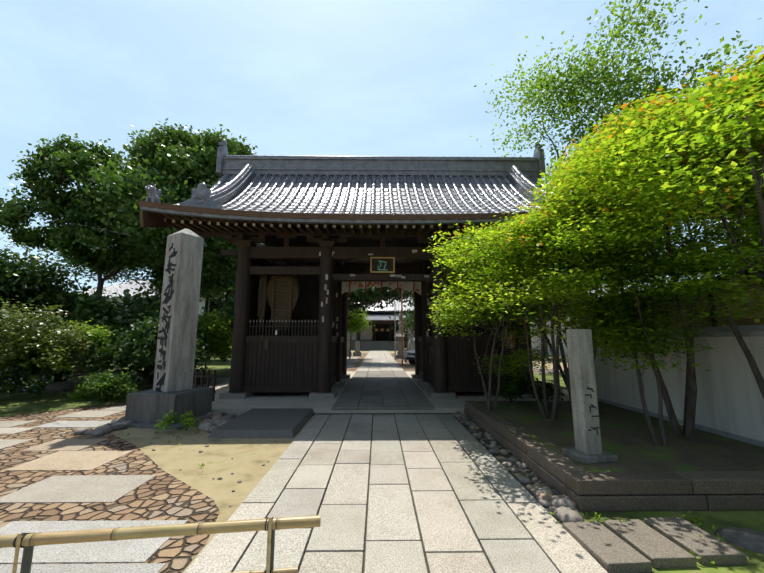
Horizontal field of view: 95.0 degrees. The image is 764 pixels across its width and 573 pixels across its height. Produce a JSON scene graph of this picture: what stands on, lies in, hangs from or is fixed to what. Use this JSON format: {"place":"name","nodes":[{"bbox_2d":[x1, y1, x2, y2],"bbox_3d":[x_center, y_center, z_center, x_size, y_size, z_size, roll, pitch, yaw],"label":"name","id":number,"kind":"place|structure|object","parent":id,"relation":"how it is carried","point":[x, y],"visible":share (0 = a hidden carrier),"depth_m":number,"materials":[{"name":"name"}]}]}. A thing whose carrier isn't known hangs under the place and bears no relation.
{"place":"outdoors","nodes":[
{"label":"outdoors","id":0,"kind":"place"},
{"bbox_2d":[0,353,231,416],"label":"garden ground","id":1,"kind":"structure","parent":0,"point":[15,402],"depth_m":9.21,"materials":[{"name":"green plant"}]},
{"bbox_2d":[44,368,130,392],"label":"garden rocks","id":2,"kind":"object","parent":1,"relation":"on","point":[59,386],"visible":0.46,"depth_m":10.37,"materials":[{"name":"grey stone"}]},
{"bbox_2d":[0,198,625,361],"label":"building","id":3,"kind":"structure","parent":0,"point":[118,290],"depth_m":34.84,"materials":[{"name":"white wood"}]},
{"bbox_2d":[0,0,763,291],"label":"sky","id":4,"kind":"structure","parent":0,"point":[288,77],"materials":[{"name":"blue"}]},
{"bbox_2d":[3,350,763,572],"bbox_3d":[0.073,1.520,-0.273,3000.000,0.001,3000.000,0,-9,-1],"label":"ground","id":5,"kind":"structure","parent":0,"point":[250,456],"depth_m":4.63,"materials":[{"name":"beige sand"}]},
{"bbox_2d":[0,353,559,572],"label":"plaza slabs","id":6,"kind":"structure","parent":5,"relation":"on","point":[132,555],"depth_m":3.41,"materials":[{"name":"stone"}]},
{"bbox_2d":[404,349,414,363],"bbox_3d":[3.549,4.188,22.220,4.232,1.494,2.040,5,-10,-32],"label":"car","id":7,"kind":"object","parent":6,"relation":"on","point":[409,356],"visible":0.15,"depth_m":21.42,"materials":[{"name":"white metal"}]},
{"bbox_2d":[0,353,563,572],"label":"crazy paving","id":8,"kind":"structure","parent":5,"relation":"on","point":[162,495],"depth_m":3.61,"materials":[{"name":"brown stone"}]},
{"bbox_2d":[73,411,583,523],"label":"pebbles","id":9,"kind":"object","parent":5,"relation":"on","point":[560,506],"visible":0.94,"depth_m":4.71,"materials":[{"name":"grey stone"}]},
{"bbox_2d":[13,21,660,398],"bbox_3d":[-5.405,0.239,26.781,46.197,10.662,38.997,0,-9,-1],"label":"tree wood","id":10,"kind":"object","parent":5,"relation":"on","point":[101,280],"visible":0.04,"depth_m":14.97,"materials":[{"name":"brown plant"}]},
{"bbox_2d":[107,228,617,463],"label":"stone pillars","id":11,"kind":"structure","parent":5,"relation":"on","point":[179,394],"depth_m":6.64,"materials":[{"name":"grey stone"}]},
{"bbox_2d":[156,243,599,434],"bbox_3d":[-1.048,0.415,5.465,7.462,3.070,0.089,-4,-9,23],"label":"carved inscription","id":12,"kind":"object","parent":11,"relation":"attached to","point":[167,299],"visible":0.94,"depth_m":6.84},
{"bbox_2d":[347,291,414,349],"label":"hall","id":13,"kind":"structure","parent":5,"relation":"on","point":[381,332],"depth_m":52.73,"materials":[{"name":"white paint"}]},
{"bbox_2d":[347,288,414,364],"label":"stone objects","id":14,"kind":"object","parent":5,"relation":"on","point":[400,336],"visible":0.65,"depth_m":29.19,"materials":[{"name":"grey stone"}]},
{"bbox_2d":[0,0,763,564],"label":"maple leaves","id":15,"kind":"object","parent":5,"relation":"on","point":[608,172],"visible":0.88,"depth_m":4.89,"materials":[{"name":"green plant"}]},
{"bbox_2d":[0,118,763,390],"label":"dense leaves","id":16,"kind":"object","parent":5,"relation":"on","point":[173,165],"visible":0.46,"depth_m":14.19,"materials":[{"name":"green plant"}]},
{"bbox_2d":[209,371,568,413],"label":"platform","id":17,"kind":"structure","parent":5,"relation":"on","point":[277,400],"depth_m":8.24,"materials":[{"name":"stone"}]},
{"bbox_2d":[193,369,216,400],"bbox_3d":[-4.362,2.378,8.480,0.837,0.720,0.040,-3,-9,17],"label":"side fence","id":18,"kind":"object","parent":17,"relation":"on","point":[202,376],"visible":0.62,"depth_m":8.45,"materials":[{"name":"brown wood"}]},
{"bbox_2d":[139,200,602,398],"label":"gate","id":19,"kind":"structure","parent":17,"relation":"on","point":[306,351],"depth_m":9.21,"materials":[{"name":"brown wood"}]},
{"bbox_2d":[140,139,552,263],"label":"gate roof","id":20,"kind":"structure","parent":19,"relation":"attached to","point":[319,184],"depth_m":11.12,"materials":[{"name":"grey tile"}]},
{"bbox_2d":[257,257,514,348],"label":"gate ornaments","id":21,"kind":"object","parent":19,"relation":"attached to","point":[280,293],"visible":0.88,"depth_m":9.72},
{"bbox_2d":[222,357,579,572],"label":"joints","id":22,"kind":"object","parent":5,"relation":"on","point":[525,472],"visible":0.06,"depth_m":4.13,"materials":[{"name":"grey concrete"}]},
{"bbox_2d":[442,82,763,445],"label":"tree trunks","id":23,"kind":"object","parent":5,"relation":"on","point":[690,401],"visible":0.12,"depth_m":4.83,"materials":[{"name":"brown plant"}]},
{"bbox_2d":[464,401,763,572],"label":"stone edging","id":24,"kind":"object","parent":5,"relation":"on","point":[629,546],"visible":0.94,"depth_m":3.18,"materials":[{"name":"stone"}]},
{"bbox_2d":[476,401,763,471],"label":"bed soil","id":25,"kind":"structure","parent":5,"relation":"on","point":[626,439],"depth_m":4.43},
{"bbox_2d":[533,373,763,572],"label":"grass","id":26,"kind":"structure","parent":5,"relation":"on","point":[753,520],"depth_m":3.01,"materials":[{"name":"green plant"}]},
{"bbox_2d":[713,527,763,553],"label":"flat rocks","id":27,"kind":"object","parent":5,"relation":"on","point":[749,539],"visible":0.83,"depth_m":2.68,"materials":[{"name":"grey stone"}]},
{"bbox_2d":[184,350,607,572],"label":"path","id":28,"kind":"structure","parent":0,"point":[506,520],"depth_m":3.32,"materials":[{"name":"stone"}]},
{"bbox_2d":[0,515,320,572],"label":"bamboo rail","id":29,"kind":"object","parent":28,"relation":"on","point":[27,542],"visible":1,"depth_m":1.54,"materials":[{"name":"wood"}]},
{"bbox_2d":[590,270,763,447],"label":"wall","id":30,"kind":"structure","parent":0,"point":[730,402],"depth_m":4.96,"materials":[{"name":"paint"}]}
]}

